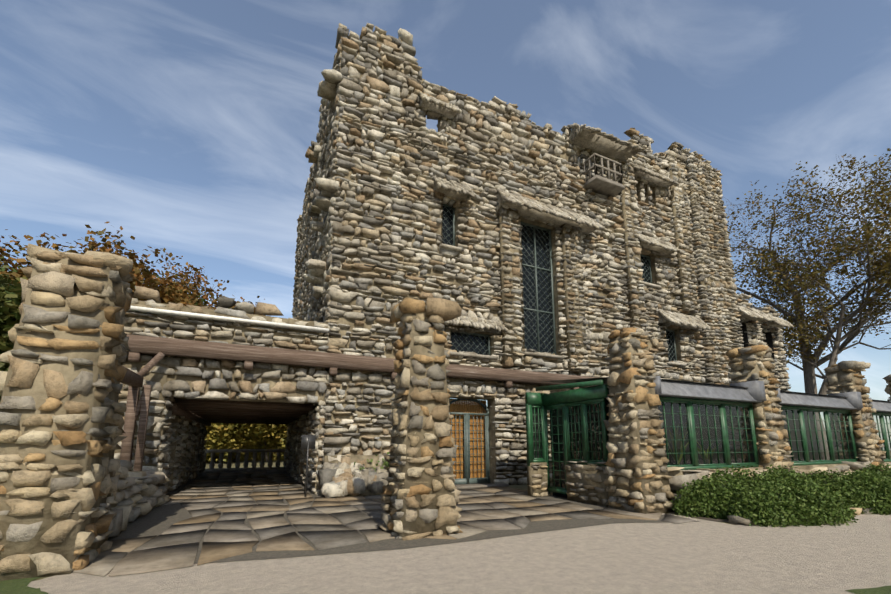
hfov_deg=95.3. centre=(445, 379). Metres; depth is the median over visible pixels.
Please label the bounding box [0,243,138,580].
pier
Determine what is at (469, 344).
low lattice window
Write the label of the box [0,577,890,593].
verge grass
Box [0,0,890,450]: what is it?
sky
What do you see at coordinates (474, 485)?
step
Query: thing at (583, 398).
conservatory frames
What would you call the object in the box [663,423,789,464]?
conservatory plants
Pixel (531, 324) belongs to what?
big window glass
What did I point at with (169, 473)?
arcade parapet
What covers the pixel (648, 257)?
window frame
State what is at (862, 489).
bush foliage
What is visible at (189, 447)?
arcade pier
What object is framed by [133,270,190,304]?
tree leaves
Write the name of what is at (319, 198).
stones
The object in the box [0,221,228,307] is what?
tree leaves
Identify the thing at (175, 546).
patio flagstones
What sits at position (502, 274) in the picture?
tower pilaster
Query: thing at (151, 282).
tree leaves
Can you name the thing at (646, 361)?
pier
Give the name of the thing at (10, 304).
tree leaves
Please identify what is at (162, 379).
mortar
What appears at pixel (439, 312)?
pier
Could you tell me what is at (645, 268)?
lattice window
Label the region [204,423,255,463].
tree leaves
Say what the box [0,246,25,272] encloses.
tree leaves
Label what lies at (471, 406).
door curtain
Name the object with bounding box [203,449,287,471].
balustrade
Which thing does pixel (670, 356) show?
window glass
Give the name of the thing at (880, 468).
bush foliage
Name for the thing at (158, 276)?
tree leaves
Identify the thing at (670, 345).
lattice window
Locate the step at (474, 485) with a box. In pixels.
[455,483,508,488]
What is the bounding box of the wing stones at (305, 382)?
[114,286,330,494]
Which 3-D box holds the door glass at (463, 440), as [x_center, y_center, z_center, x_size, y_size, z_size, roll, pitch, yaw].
[0.640,1.894,12.425,1.540,2.620,0.001,4,-10,-25]
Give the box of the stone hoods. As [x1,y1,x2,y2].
[418,92,793,332]
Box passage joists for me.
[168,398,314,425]
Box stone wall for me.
[108,460,169,537]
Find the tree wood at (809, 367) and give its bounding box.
[723,156,890,459]
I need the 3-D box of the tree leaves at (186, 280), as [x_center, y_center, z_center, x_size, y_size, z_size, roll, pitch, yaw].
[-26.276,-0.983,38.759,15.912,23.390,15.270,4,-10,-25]
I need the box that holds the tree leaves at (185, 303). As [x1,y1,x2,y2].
[149,286,239,308]
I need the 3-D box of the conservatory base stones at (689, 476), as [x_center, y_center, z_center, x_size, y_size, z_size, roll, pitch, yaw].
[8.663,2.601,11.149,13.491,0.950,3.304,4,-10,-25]
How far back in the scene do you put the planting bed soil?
6.71 m
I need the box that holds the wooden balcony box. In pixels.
[583,153,624,196]
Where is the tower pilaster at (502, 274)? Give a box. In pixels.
[498,162,697,372]
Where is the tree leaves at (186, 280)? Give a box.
[153,249,214,308]
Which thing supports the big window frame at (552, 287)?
attached to the window reveals
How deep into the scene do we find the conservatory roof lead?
9.26 m
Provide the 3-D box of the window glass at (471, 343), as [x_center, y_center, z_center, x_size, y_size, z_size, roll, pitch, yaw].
[0.737,-1.104,12.739,1.500,0.760,0.001,4,-10,-25]
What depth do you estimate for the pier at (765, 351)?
9.45 m
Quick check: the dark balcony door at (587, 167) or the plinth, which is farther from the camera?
the dark balcony door at (587, 167)
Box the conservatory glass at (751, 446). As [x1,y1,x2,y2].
[532,403,890,486]
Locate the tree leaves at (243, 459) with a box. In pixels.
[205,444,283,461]
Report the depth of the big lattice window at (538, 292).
14.22 m
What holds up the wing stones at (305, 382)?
on the ground at (521, 486)
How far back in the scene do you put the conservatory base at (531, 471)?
8.84 m
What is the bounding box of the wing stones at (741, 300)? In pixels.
[735,293,790,390]
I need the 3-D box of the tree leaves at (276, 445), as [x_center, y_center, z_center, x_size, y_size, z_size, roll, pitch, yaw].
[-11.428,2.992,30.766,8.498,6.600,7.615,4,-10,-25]
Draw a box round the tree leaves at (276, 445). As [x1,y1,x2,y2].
[268,426,287,460]
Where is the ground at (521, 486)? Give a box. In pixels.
[33,451,890,580]
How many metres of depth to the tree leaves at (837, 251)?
35.92 m
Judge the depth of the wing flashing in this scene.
9.60 m
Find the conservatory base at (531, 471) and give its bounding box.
[527,462,890,506]
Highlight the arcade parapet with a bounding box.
[163,461,198,491]
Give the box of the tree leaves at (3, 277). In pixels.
[0,265,19,289]
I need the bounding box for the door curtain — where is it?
[450,399,485,478]
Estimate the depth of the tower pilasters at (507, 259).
14.61 m
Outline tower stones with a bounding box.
[291,23,709,484]
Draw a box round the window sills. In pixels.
[439,243,686,365]
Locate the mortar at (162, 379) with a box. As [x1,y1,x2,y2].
[114,300,328,492]
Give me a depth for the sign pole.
9.59 m
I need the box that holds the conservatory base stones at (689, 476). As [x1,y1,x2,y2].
[524,460,890,505]
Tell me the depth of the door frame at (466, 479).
12.43 m
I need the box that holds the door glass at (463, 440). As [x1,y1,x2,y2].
[450,400,484,477]
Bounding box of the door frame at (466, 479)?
[450,398,489,483]
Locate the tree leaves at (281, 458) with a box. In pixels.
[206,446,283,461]
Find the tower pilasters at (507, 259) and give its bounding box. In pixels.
[497,161,699,369]
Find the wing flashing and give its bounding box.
[128,306,328,332]
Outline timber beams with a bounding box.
[120,334,598,470]
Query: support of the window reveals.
attached to the tower stones
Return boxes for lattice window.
[442,206,452,244]
[451,333,487,354]
[521,225,553,353]
[641,257,649,281]
[666,331,674,361]
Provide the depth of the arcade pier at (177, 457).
10.82 m
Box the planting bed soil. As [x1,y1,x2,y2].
[669,510,739,524]
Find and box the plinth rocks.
[318,448,454,497]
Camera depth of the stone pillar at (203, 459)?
16.49 m
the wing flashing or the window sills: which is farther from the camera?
the window sills
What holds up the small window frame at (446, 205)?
attached to the window reveals
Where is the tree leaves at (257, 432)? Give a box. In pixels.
[213,423,287,461]
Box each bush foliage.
[671,464,859,527]
[802,467,890,514]
[855,462,890,476]
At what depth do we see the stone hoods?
15.12 m
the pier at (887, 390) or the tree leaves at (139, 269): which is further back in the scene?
the tree leaves at (139, 269)
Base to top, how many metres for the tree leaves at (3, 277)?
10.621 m
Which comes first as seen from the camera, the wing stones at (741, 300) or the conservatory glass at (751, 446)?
the conservatory glass at (751, 446)
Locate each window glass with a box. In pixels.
[442,206,452,245]
[451,332,487,354]
[521,224,553,353]
[640,256,649,282]
[666,331,674,360]
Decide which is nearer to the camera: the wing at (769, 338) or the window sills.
the window sills
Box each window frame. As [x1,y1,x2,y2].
[442,204,454,245]
[451,331,490,355]
[521,222,555,354]
[640,254,651,282]
[666,329,676,360]
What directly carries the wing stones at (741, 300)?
attached to the tower stones
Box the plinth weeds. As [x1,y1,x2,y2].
[354,452,389,475]
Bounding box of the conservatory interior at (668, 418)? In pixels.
[532,398,821,497]
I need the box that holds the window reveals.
[425,112,681,483]
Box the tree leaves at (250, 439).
[222,423,275,461]
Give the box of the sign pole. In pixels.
[301,435,315,496]
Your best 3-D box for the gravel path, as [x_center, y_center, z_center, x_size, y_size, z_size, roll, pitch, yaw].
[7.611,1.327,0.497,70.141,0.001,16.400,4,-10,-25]
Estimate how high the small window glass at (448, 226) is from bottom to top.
1.570 m
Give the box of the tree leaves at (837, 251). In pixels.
[726,148,890,366]
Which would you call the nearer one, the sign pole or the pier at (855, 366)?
the sign pole
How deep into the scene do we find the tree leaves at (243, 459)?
38.08 m
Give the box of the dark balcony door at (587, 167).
[586,166,606,180]
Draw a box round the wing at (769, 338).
[737,302,786,390]
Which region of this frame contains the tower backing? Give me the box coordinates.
[287,29,704,488]
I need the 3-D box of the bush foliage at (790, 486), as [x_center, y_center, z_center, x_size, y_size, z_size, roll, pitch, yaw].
[5.929,2.020,7.297,3.622,0.952,2.091,4,-10,-25]
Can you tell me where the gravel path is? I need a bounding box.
[27,513,890,593]
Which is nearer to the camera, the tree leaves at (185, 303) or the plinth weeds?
the plinth weeds
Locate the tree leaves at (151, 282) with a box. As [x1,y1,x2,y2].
[11,260,218,306]
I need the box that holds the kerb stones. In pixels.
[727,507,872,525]
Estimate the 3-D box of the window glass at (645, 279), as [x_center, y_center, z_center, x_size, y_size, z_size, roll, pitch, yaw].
[8.129,-4.499,16.776,0.960,1.390,0.001,4,-10,-25]
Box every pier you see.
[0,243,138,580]
[165,415,184,491]
[179,418,195,484]
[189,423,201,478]
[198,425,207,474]
[376,297,462,539]
[603,328,674,513]
[725,345,793,470]
[824,361,886,470]
[882,374,890,400]
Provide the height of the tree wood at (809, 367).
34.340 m
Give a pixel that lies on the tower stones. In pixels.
(307, 305)
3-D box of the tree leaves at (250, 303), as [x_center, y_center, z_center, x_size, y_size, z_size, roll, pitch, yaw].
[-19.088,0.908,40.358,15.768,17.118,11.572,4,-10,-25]
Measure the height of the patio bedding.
0.001 m
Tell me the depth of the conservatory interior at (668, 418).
11.96 m
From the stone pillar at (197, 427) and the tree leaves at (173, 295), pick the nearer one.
the stone pillar at (197, 427)
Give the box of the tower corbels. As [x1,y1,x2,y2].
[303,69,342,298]
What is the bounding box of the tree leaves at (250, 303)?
[233,295,265,460]
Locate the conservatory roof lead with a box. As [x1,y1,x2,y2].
[543,376,890,412]
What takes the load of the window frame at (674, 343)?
attached to the window reveals
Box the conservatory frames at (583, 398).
[525,380,890,494]
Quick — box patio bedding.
[72,470,700,572]
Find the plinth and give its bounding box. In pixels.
[324,455,385,496]
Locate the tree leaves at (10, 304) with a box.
[0,268,27,400]
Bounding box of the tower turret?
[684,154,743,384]
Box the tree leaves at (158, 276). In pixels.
[143,274,214,309]
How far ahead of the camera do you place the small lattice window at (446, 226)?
13.02 m
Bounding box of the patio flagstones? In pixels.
[72,470,695,575]
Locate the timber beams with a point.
(160, 348)
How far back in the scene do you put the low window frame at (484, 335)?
12.96 m
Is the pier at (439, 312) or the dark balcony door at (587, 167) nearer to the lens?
the pier at (439, 312)
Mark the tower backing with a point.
(342, 319)
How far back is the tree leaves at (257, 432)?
26.82 m

